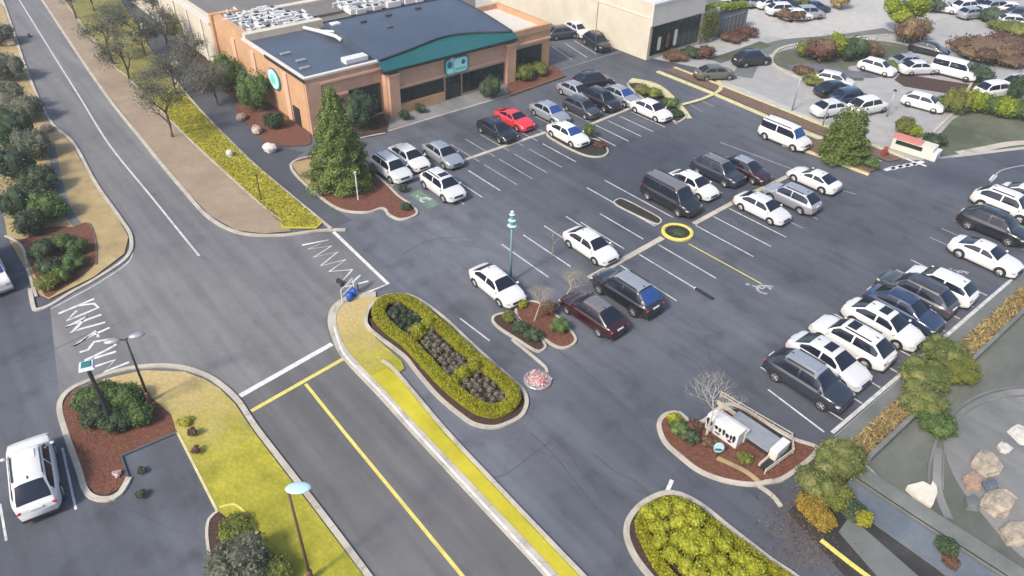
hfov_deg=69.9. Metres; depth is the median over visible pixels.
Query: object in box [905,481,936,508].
canvas sheet
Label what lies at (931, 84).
planting bed
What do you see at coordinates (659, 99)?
planting bed
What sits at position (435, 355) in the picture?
flowering plant
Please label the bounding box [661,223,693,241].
ring planter
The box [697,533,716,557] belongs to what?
round shrub
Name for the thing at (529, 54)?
window
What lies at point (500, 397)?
flowering plant
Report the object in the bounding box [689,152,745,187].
parked suv
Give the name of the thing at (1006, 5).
parked car
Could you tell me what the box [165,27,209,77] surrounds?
twiggy tree
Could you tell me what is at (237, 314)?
road
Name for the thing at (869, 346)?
parked suv
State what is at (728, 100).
kerb
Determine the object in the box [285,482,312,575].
street lamp
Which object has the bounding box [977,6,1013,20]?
bush
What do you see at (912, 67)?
parked car
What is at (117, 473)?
rock
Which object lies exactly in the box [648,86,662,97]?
shrub
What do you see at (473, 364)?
ball shrub
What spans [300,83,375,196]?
conifer tree
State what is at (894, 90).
street lamp
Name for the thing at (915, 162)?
road marking
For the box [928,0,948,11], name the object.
bush
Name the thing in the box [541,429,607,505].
asphalt seam
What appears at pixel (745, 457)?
shrub
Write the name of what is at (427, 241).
asphalt seam
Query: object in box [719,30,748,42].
bush
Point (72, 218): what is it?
path
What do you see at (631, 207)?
planting bed
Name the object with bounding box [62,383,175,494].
planting bed
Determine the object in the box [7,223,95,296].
planting bed
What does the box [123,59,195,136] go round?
roadside tree
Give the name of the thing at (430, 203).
road marking
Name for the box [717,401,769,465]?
kerb
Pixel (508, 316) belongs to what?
shrub
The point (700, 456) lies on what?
planting bed
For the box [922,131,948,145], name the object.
bush
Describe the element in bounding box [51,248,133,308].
road marking
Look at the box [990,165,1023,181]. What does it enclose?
road marking
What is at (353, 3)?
rooftop unit
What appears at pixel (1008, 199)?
parked suv
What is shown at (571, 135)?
parked car
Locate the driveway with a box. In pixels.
[122,0,350,227]
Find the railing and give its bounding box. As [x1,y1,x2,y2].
[719,391,794,474]
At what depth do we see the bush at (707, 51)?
102.37 m
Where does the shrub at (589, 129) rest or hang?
on the planting bed at (591, 149)
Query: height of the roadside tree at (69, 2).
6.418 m
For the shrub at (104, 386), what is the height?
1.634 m
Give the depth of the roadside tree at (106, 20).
92.68 m
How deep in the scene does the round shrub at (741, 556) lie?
39.58 m
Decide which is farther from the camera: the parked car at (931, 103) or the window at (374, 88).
the parked car at (931, 103)
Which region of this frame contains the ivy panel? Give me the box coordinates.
[698,4,720,43]
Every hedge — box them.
[371,293,520,417]
[409,324,431,341]
[450,363,478,382]
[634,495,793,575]
[705,0,748,10]
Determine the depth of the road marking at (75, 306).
56.40 m
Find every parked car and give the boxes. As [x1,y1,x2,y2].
[387,143,430,172]
[421,140,464,169]
[468,262,526,309]
[476,117,517,143]
[494,107,535,131]
[529,100,570,122]
[546,120,590,148]
[550,24,576,40]
[556,80,586,97]
[558,290,628,340]
[562,94,601,119]
[562,226,619,266]
[563,20,587,38]
[604,83,638,107]
[629,97,672,122]
[669,169,719,201]
[693,63,736,80]
[725,155,772,185]
[732,191,791,226]
[756,0,779,9]
[784,331,872,393]
[785,7,813,21]
[785,166,842,195]
[789,0,802,6]
[808,0,830,12]
[809,98,849,118]
[813,79,850,98]
[816,69,854,85]
[839,297,925,352]
[857,56,897,77]
[861,284,945,334]
[887,53,928,63]
[898,59,937,76]
[900,90,944,113]
[905,265,980,309]
[908,39,949,56]
[935,0,958,14]
[946,235,1023,278]
[956,6,981,20]
[976,5,990,18]
[997,13,1023,22]
[999,1,1020,9]
[1002,182,1023,193]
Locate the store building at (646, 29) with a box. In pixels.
[491,0,748,59]
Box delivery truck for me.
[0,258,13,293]
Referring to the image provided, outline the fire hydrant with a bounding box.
[882,146,888,156]
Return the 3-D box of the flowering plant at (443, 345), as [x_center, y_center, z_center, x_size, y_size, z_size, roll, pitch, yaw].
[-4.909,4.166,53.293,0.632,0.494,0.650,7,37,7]
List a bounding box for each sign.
[78,359,110,416]
[268,68,280,90]
[353,275,361,291]
[444,54,468,75]
[705,409,749,448]
[714,443,723,456]
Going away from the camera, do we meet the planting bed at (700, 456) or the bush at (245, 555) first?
the bush at (245, 555)
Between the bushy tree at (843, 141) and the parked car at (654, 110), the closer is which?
the bushy tree at (843, 141)
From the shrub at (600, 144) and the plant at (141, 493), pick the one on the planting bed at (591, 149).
the shrub at (600, 144)
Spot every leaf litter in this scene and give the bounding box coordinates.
[729,485,849,574]
[748,498,873,575]
[760,475,840,549]
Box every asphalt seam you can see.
[16,323,119,361]
[400,237,455,255]
[494,441,551,478]
[530,432,615,534]
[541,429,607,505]
[560,352,649,435]
[592,453,649,494]
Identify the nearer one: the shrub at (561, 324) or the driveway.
the shrub at (561, 324)
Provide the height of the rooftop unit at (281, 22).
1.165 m
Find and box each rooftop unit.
[220,17,239,25]
[223,9,235,19]
[232,16,251,22]
[233,7,243,17]
[238,18,247,29]
[245,10,261,15]
[245,21,253,27]
[245,24,254,31]
[246,13,260,21]
[251,8,264,15]
[253,17,265,29]
[255,15,267,25]
[256,5,277,12]
[259,16,271,25]
[267,13,292,18]
[270,17,289,25]
[274,10,291,13]
[276,19,297,23]
[285,16,305,20]
[288,11,304,17]
[301,9,313,19]
[332,1,356,7]
[337,0,343,9]
[343,1,357,15]
[346,0,366,6]
[349,6,366,14]
[361,0,372,11]
[370,0,381,10]
[375,1,385,8]
[378,0,400,8]
[403,0,415,4]
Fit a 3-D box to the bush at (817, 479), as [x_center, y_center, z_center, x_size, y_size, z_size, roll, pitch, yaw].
[18.121,11.417,43.447,3.036,1.891,2.919,-2,37,-5]
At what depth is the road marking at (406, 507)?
43.68 m
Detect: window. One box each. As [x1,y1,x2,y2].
[348,82,381,112]
[400,78,443,102]
[462,62,503,92]
[516,43,541,65]
[649,14,701,55]
[720,11,746,33]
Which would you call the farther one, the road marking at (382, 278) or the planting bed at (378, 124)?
the planting bed at (378, 124)
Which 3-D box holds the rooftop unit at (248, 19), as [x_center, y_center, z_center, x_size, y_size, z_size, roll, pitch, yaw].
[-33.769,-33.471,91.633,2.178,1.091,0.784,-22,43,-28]
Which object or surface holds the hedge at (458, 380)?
on the planting bed at (462, 409)
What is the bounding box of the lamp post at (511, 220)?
[507,210,516,278]
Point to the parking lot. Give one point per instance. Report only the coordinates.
(844, 248)
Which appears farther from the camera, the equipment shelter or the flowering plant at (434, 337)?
the flowering plant at (434, 337)
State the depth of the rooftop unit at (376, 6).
97.55 m
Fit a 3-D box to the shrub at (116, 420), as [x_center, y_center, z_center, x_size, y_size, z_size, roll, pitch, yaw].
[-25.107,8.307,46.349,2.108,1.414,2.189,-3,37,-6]
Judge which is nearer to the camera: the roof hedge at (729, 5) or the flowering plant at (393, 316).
the flowering plant at (393, 316)
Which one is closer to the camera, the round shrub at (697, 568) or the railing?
the round shrub at (697, 568)
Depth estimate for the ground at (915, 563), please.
41.03 m
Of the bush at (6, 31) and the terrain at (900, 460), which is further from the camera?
the bush at (6, 31)
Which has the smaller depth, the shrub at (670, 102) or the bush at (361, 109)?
the bush at (361, 109)
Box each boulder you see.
[1,38,16,45]
[40,123,52,132]
[226,149,233,156]
[236,112,247,121]
[251,125,262,133]
[262,142,276,153]
[961,471,981,490]
[964,494,980,511]
[970,449,1003,479]
[980,489,1016,517]
[981,478,998,492]
[996,441,1012,453]
[997,521,1023,546]
[1007,424,1023,444]
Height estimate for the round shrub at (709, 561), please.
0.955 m
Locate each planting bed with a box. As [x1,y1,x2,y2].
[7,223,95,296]
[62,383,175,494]
[129,0,237,101]
[208,511,241,554]
[236,100,310,145]
[292,156,415,217]
[313,114,388,137]
[368,304,524,424]
[494,314,543,349]
[506,65,564,93]
[517,302,573,345]
[548,134,606,155]
[615,199,660,222]
[629,83,684,120]
[630,495,770,575]
[661,407,814,481]
[665,67,901,161]
[773,40,910,80]
[808,139,878,173]
[895,74,981,92]
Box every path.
[0,4,127,298]
[44,0,290,232]
[48,142,80,225]
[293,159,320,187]
[336,297,579,575]
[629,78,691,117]
[708,41,771,62]
[716,456,760,481]
[734,28,894,77]
[788,64,881,77]
[835,272,1023,439]
[839,519,917,575]
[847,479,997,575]
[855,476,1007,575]
[933,447,952,518]
[943,385,1023,557]
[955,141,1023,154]
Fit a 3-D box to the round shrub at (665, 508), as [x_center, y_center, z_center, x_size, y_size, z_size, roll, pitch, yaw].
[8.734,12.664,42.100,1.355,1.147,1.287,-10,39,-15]
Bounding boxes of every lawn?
[65,0,174,99]
[101,370,362,575]
[154,85,322,228]
[371,369,577,575]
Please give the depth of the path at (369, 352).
53.54 m
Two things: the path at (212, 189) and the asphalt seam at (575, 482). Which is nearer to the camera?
the asphalt seam at (575, 482)
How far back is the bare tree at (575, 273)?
57.66 m
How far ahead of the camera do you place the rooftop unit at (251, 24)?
90.69 m
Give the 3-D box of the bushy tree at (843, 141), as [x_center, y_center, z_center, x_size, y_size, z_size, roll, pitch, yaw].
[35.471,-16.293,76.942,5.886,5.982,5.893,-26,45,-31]
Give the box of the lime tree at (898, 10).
[883,0,931,24]
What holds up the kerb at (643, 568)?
on the parking lot
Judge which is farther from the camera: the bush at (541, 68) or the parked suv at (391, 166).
the bush at (541, 68)
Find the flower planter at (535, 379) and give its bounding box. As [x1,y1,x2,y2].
[524,369,551,389]
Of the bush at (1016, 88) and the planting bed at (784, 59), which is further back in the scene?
the planting bed at (784, 59)
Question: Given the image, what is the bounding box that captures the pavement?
[387,84,508,129]
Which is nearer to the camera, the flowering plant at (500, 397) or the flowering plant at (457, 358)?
the flowering plant at (500, 397)
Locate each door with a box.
[292,105,301,126]
[445,74,460,99]
[769,450,775,459]
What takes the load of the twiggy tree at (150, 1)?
on the driveway
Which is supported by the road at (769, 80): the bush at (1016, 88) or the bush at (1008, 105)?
the bush at (1016, 88)
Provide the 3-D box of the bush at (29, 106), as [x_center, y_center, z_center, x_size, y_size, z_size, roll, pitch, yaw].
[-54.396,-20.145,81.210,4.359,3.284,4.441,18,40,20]
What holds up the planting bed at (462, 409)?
in the kerb at (437, 395)
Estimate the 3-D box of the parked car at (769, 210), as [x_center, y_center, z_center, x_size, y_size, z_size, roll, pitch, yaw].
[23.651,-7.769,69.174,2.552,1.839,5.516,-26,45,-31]
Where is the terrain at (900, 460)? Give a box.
[868,316,1023,567]
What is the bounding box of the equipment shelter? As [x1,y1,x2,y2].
[733,411,789,460]
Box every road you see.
[4,0,385,397]
[240,346,542,575]
[676,0,1023,159]
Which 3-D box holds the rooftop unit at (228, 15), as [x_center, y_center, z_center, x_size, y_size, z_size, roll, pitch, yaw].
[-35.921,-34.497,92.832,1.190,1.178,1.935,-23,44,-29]
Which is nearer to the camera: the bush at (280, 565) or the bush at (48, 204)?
the bush at (280, 565)
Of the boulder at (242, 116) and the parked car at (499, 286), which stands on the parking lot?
the parked car at (499, 286)
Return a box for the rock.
[112,470,121,477]
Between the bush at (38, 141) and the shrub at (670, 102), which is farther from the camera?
the shrub at (670, 102)
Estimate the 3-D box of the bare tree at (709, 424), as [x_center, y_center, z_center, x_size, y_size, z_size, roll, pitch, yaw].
[12.448,7.515,45.922,3.546,4.937,3.436,-26,45,-31]
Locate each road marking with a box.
[0,41,986,540]
[19,0,199,255]
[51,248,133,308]
[58,298,93,313]
[66,314,100,327]
[67,303,99,320]
[69,321,104,333]
[73,327,109,345]
[79,338,116,360]
[94,351,115,358]
[95,359,128,372]
[239,343,332,396]
[251,358,343,411]
[302,240,368,286]
[304,383,464,575]
[332,232,389,291]
[333,326,551,575]
[410,190,438,208]
[451,51,1023,249]
[666,479,673,489]
[689,244,761,283]
[752,285,772,288]
[756,285,771,293]
[768,389,824,431]
[830,278,1015,433]
[904,158,925,166]
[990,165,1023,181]
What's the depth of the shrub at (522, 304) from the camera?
57.15 m
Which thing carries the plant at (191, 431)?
on the lawn at (235, 461)
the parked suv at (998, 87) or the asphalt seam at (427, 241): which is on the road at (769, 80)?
the parked suv at (998, 87)
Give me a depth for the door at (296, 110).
82.05 m
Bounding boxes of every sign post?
[255,174,261,199]
[354,171,358,199]
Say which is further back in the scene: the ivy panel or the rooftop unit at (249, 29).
the ivy panel
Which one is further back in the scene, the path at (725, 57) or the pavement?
the path at (725, 57)
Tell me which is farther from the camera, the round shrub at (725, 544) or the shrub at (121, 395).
the shrub at (121, 395)
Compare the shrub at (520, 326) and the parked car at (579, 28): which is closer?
the shrub at (520, 326)
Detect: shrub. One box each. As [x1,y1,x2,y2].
[26,236,54,260]
[32,272,59,291]
[33,256,61,273]
[47,230,77,250]
[47,263,74,280]
[60,249,85,268]
[64,238,88,253]
[68,386,92,410]
[77,396,110,430]
[86,378,118,402]
[96,405,130,434]
[104,380,144,409]
[120,397,154,427]
[368,165,377,173]
[397,184,406,191]
[399,202,411,209]
[410,323,423,335]
[421,315,434,327]
[455,365,468,378]
[466,358,480,371]
[502,310,515,322]
[512,320,529,332]
[517,298,526,307]
[523,326,542,341]
[540,299,558,314]
[549,316,570,332]
[582,123,595,136]
[594,140,608,147]
[633,82,649,94]
[639,503,660,523]
[647,517,670,533]
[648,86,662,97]
[650,530,668,548]
[652,497,675,519]
[660,544,681,564]
[662,97,680,107]
[667,412,682,421]
[667,508,689,530]
[667,528,683,546]
[669,418,690,435]
[669,495,690,514]
[670,108,683,116]
[676,534,700,559]
[676,555,694,575]
[679,428,700,446]
[680,523,705,539]
[686,504,708,528]
[686,560,712,575]
[687,417,703,431]
[694,554,715,571]
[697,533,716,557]
[700,435,719,447]
[702,525,720,539]
[709,564,729,575]
[710,552,730,567]
[713,535,733,554]
[724,562,748,575]
[729,546,752,566]
[737,451,754,465]
[742,557,766,575]
[859,155,880,168]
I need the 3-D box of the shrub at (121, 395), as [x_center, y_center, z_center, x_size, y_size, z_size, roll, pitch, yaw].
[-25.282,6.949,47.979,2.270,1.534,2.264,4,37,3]
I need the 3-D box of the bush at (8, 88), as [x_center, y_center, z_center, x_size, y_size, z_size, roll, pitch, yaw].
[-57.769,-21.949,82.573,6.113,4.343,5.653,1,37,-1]
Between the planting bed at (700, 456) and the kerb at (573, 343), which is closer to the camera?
the planting bed at (700, 456)
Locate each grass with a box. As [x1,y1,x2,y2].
[838,283,1023,478]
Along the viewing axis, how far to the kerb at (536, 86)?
93.23 m
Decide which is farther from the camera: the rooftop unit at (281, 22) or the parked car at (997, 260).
the rooftop unit at (281, 22)
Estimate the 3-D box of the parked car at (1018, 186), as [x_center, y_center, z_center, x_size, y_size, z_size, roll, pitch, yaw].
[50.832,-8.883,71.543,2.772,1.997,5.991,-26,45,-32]
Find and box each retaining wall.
[852,467,1023,575]
[866,308,1023,462]
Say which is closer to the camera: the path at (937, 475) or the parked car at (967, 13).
the path at (937, 475)
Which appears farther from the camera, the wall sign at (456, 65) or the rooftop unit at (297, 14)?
the rooftop unit at (297, 14)
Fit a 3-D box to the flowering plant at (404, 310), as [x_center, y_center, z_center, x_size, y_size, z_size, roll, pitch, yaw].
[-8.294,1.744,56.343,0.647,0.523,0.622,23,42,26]
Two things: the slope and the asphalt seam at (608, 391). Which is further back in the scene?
the slope
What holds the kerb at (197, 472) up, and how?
on the parking lot
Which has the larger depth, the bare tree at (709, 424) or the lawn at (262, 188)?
the lawn at (262, 188)
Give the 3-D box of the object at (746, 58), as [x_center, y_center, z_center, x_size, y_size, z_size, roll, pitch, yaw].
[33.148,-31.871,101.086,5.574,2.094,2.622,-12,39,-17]
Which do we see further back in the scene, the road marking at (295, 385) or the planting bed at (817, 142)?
the planting bed at (817, 142)
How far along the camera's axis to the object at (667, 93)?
93.83 m
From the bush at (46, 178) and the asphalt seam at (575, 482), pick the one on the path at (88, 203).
the bush at (46, 178)
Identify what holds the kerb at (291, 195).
on the parking lot
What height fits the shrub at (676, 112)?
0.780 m
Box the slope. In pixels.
[924,109,1023,159]
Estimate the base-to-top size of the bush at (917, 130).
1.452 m
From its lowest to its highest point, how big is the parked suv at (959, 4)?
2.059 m
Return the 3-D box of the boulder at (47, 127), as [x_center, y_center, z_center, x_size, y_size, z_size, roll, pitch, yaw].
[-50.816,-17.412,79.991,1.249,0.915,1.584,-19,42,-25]
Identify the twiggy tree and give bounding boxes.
[136,0,158,21]
[143,1,187,51]
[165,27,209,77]
[184,60,228,105]
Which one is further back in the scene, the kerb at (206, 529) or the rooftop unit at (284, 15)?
the rooftop unit at (284, 15)
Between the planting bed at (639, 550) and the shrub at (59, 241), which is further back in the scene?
the shrub at (59, 241)
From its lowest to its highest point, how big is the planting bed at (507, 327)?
0.001 m
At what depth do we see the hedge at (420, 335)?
53.98 m
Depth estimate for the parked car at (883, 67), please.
99.12 m
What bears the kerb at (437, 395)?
on the parking lot
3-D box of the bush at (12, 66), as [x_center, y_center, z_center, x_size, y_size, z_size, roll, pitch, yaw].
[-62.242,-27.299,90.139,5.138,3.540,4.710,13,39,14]
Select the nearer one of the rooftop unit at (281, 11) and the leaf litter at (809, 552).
the leaf litter at (809, 552)
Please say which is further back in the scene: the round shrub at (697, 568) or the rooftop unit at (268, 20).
the rooftop unit at (268, 20)
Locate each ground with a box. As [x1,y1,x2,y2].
[0,0,1023,474]
[724,400,791,471]
[788,477,944,575]
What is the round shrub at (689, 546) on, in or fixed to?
on the planting bed at (639, 550)
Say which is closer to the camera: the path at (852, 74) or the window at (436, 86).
the window at (436, 86)
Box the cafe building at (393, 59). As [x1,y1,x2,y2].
[132,0,551,134]
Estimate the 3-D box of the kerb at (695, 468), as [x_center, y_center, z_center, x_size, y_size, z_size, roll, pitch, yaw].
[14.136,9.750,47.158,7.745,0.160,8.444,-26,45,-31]
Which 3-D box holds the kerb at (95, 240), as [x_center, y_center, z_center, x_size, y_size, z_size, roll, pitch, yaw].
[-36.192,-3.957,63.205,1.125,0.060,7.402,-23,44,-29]
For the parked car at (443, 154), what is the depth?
75.51 m
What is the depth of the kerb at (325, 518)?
45.36 m
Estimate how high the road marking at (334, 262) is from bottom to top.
0.001 m
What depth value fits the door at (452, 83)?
89.16 m
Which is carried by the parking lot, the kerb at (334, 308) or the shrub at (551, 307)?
the kerb at (334, 308)
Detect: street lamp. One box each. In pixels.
[104,332,152,402]
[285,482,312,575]
[791,75,809,110]
[822,96,840,125]
[886,89,896,116]
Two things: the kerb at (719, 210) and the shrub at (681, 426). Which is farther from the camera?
the kerb at (719, 210)
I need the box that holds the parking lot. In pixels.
[0,24,1023,575]
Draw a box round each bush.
[0,21,15,42]
[0,51,27,80]
[0,79,27,106]
[0,105,35,148]
[0,136,41,183]
[0,177,43,218]
[2,90,46,121]
[9,126,52,159]
[10,207,47,236]
[16,163,59,191]
[24,188,69,222]
[164,12,183,37]
[202,526,270,575]
[208,50,243,90]
[216,511,252,542]
[234,68,270,110]
[261,110,283,128]
[263,551,293,575]
[344,86,378,130]
[397,109,409,119]
[415,103,425,111]
[477,72,500,97]
[516,62,535,81]
[528,60,547,76]
[662,47,689,60]
[678,45,703,57]
[696,44,717,58]
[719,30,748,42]
[733,24,759,36]
[775,7,806,20]
[791,457,846,499]
[792,64,813,74]
[794,37,815,57]
[795,492,828,518]
[797,0,809,4]
[801,71,823,85]
[803,34,840,62]
[808,507,838,533]
[811,434,868,481]
[820,475,856,513]
[829,29,848,55]
[830,0,850,7]
[837,34,871,61]
[840,498,867,523]
[855,509,873,527]
[866,38,885,56]
[887,60,898,70]
[893,15,935,42]
[894,115,916,133]
[896,352,954,394]
[896,377,953,416]
[906,124,923,136]
[914,409,960,439]
[919,331,971,363]
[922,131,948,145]
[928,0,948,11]
[933,354,983,385]
[933,535,960,556]
[935,95,953,110]
[941,554,961,570]
[942,85,974,113]
[944,33,1023,68]
[966,86,990,111]
[970,63,997,81]
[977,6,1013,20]
[977,30,1023,54]
[979,94,1001,114]
[985,18,1023,36]
[995,94,1018,116]
[1005,69,1023,98]
[1013,99,1023,119]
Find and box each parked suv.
[0,432,65,523]
[369,149,412,184]
[419,167,466,203]
[571,69,614,87]
[582,30,611,51]
[582,85,621,112]
[590,267,664,319]
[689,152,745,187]
[731,0,756,8]
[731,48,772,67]
[761,182,822,215]
[761,347,855,414]
[764,1,793,16]
[796,4,825,19]
[807,314,898,372]
[828,86,867,103]
[847,94,889,115]
[874,270,960,320]
[952,0,979,8]
[955,203,1023,247]
[968,184,1023,223]
[973,79,1008,96]
[980,0,1004,7]
[1003,73,1023,84]
[1004,6,1023,17]
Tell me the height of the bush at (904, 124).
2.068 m
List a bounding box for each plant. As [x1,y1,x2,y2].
[134,488,147,498]
[137,466,146,474]
[175,415,193,426]
[187,426,197,436]
[190,444,200,453]
[390,312,396,318]
[397,322,405,328]
[400,307,408,314]
[406,318,413,324]
[423,342,431,349]
[429,347,436,354]
[431,333,438,340]
[431,341,439,347]
[431,352,438,358]
[436,347,442,353]
[437,355,445,362]
[440,342,447,349]
[444,346,452,351]
[446,357,452,363]
[454,354,462,361]
[457,359,464,365]
[461,378,469,384]
[466,382,473,388]
[470,388,477,394]
[472,382,480,388]
[482,374,490,382]
[486,385,494,392]
[493,390,500,397]
[496,393,504,401]
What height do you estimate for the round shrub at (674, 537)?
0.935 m
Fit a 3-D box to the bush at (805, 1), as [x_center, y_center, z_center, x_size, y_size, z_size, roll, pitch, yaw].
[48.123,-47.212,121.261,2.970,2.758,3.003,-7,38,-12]
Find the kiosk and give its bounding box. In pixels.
[890,132,942,161]
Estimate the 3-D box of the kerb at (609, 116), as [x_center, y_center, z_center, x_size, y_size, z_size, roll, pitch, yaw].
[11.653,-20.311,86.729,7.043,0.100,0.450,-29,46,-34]
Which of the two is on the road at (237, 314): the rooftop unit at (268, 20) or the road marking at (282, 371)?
the road marking at (282, 371)
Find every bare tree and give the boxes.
[528,285,554,320]
[562,267,592,293]
[686,367,746,434]
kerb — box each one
[1,0,133,311]
[4,235,37,296]
[41,0,345,236]
[56,363,372,575]
[63,0,280,219]
[76,222,97,264]
[120,431,176,476]
[167,70,332,228]
[176,431,217,510]
[205,510,218,553]
[219,503,263,546]
[290,155,417,220]
[328,291,558,575]
[358,133,385,139]
[364,293,528,429]
[381,359,586,575]
[388,95,507,130]
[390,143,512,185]
[491,312,546,352]
[508,75,565,96]
[511,339,548,372]
[512,132,545,144]
[514,300,576,349]
[546,133,608,157]
[587,236,664,276]
[589,108,630,124]
[613,198,661,224]
[623,490,798,575]
[627,82,686,123]
[656,71,881,160]
[657,402,818,486]
[673,67,904,158]
[681,80,722,104]
[692,166,806,224]
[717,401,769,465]
[757,485,782,507]
[770,34,888,79]
[782,145,869,175]
[820,539,869,575]
[926,386,1023,483]
[933,60,985,132]
[942,395,1023,489]
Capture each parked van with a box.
[639,168,702,217]
[757,114,812,151]
[931,54,975,81]
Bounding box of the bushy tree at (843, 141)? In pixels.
[816,104,872,166]
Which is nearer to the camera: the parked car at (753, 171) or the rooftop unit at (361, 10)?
the parked car at (753, 171)
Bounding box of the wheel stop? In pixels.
[694,287,713,299]
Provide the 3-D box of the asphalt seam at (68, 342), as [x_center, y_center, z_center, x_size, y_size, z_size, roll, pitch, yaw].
[-32.066,3.933,53.156,6.946,0.001,0.386,-26,45,-31]
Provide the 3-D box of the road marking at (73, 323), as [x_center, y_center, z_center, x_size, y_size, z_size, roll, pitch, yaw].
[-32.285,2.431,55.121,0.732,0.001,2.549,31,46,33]
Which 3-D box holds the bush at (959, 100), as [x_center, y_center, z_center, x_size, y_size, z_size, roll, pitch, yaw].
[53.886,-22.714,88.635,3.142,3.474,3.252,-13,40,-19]
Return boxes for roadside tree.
[58,0,81,18]
[72,0,130,63]
[88,26,152,79]
[109,0,172,55]
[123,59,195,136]
[143,46,202,94]
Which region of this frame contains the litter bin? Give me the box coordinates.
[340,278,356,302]
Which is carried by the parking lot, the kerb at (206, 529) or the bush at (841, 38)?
the kerb at (206, 529)
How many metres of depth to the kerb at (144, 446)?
45.47 m
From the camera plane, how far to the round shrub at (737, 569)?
38.96 m
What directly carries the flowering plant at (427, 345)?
on the planting bed at (462, 409)
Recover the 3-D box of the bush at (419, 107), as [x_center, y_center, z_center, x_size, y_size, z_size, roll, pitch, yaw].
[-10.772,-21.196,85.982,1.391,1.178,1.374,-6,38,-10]
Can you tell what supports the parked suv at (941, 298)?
on the parking lot
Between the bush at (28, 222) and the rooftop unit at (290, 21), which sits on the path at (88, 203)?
the bush at (28, 222)
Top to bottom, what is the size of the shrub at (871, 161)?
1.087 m
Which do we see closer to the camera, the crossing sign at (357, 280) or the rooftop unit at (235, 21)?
the crossing sign at (357, 280)
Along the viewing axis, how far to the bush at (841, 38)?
103.28 m
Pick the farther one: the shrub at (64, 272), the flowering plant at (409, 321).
the shrub at (64, 272)
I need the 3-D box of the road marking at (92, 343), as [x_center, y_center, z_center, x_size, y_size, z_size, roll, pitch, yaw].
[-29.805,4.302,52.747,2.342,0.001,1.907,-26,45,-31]
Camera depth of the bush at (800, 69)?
98.61 m
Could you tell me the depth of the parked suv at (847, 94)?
89.86 m
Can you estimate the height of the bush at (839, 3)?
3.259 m
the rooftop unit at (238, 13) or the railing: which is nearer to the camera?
the railing
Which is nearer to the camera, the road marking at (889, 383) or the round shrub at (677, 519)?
the round shrub at (677, 519)
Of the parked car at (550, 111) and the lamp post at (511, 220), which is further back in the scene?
the parked car at (550, 111)
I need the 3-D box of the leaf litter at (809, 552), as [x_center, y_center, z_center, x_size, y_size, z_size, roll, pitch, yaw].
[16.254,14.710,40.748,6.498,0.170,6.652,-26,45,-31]
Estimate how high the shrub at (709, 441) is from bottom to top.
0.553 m

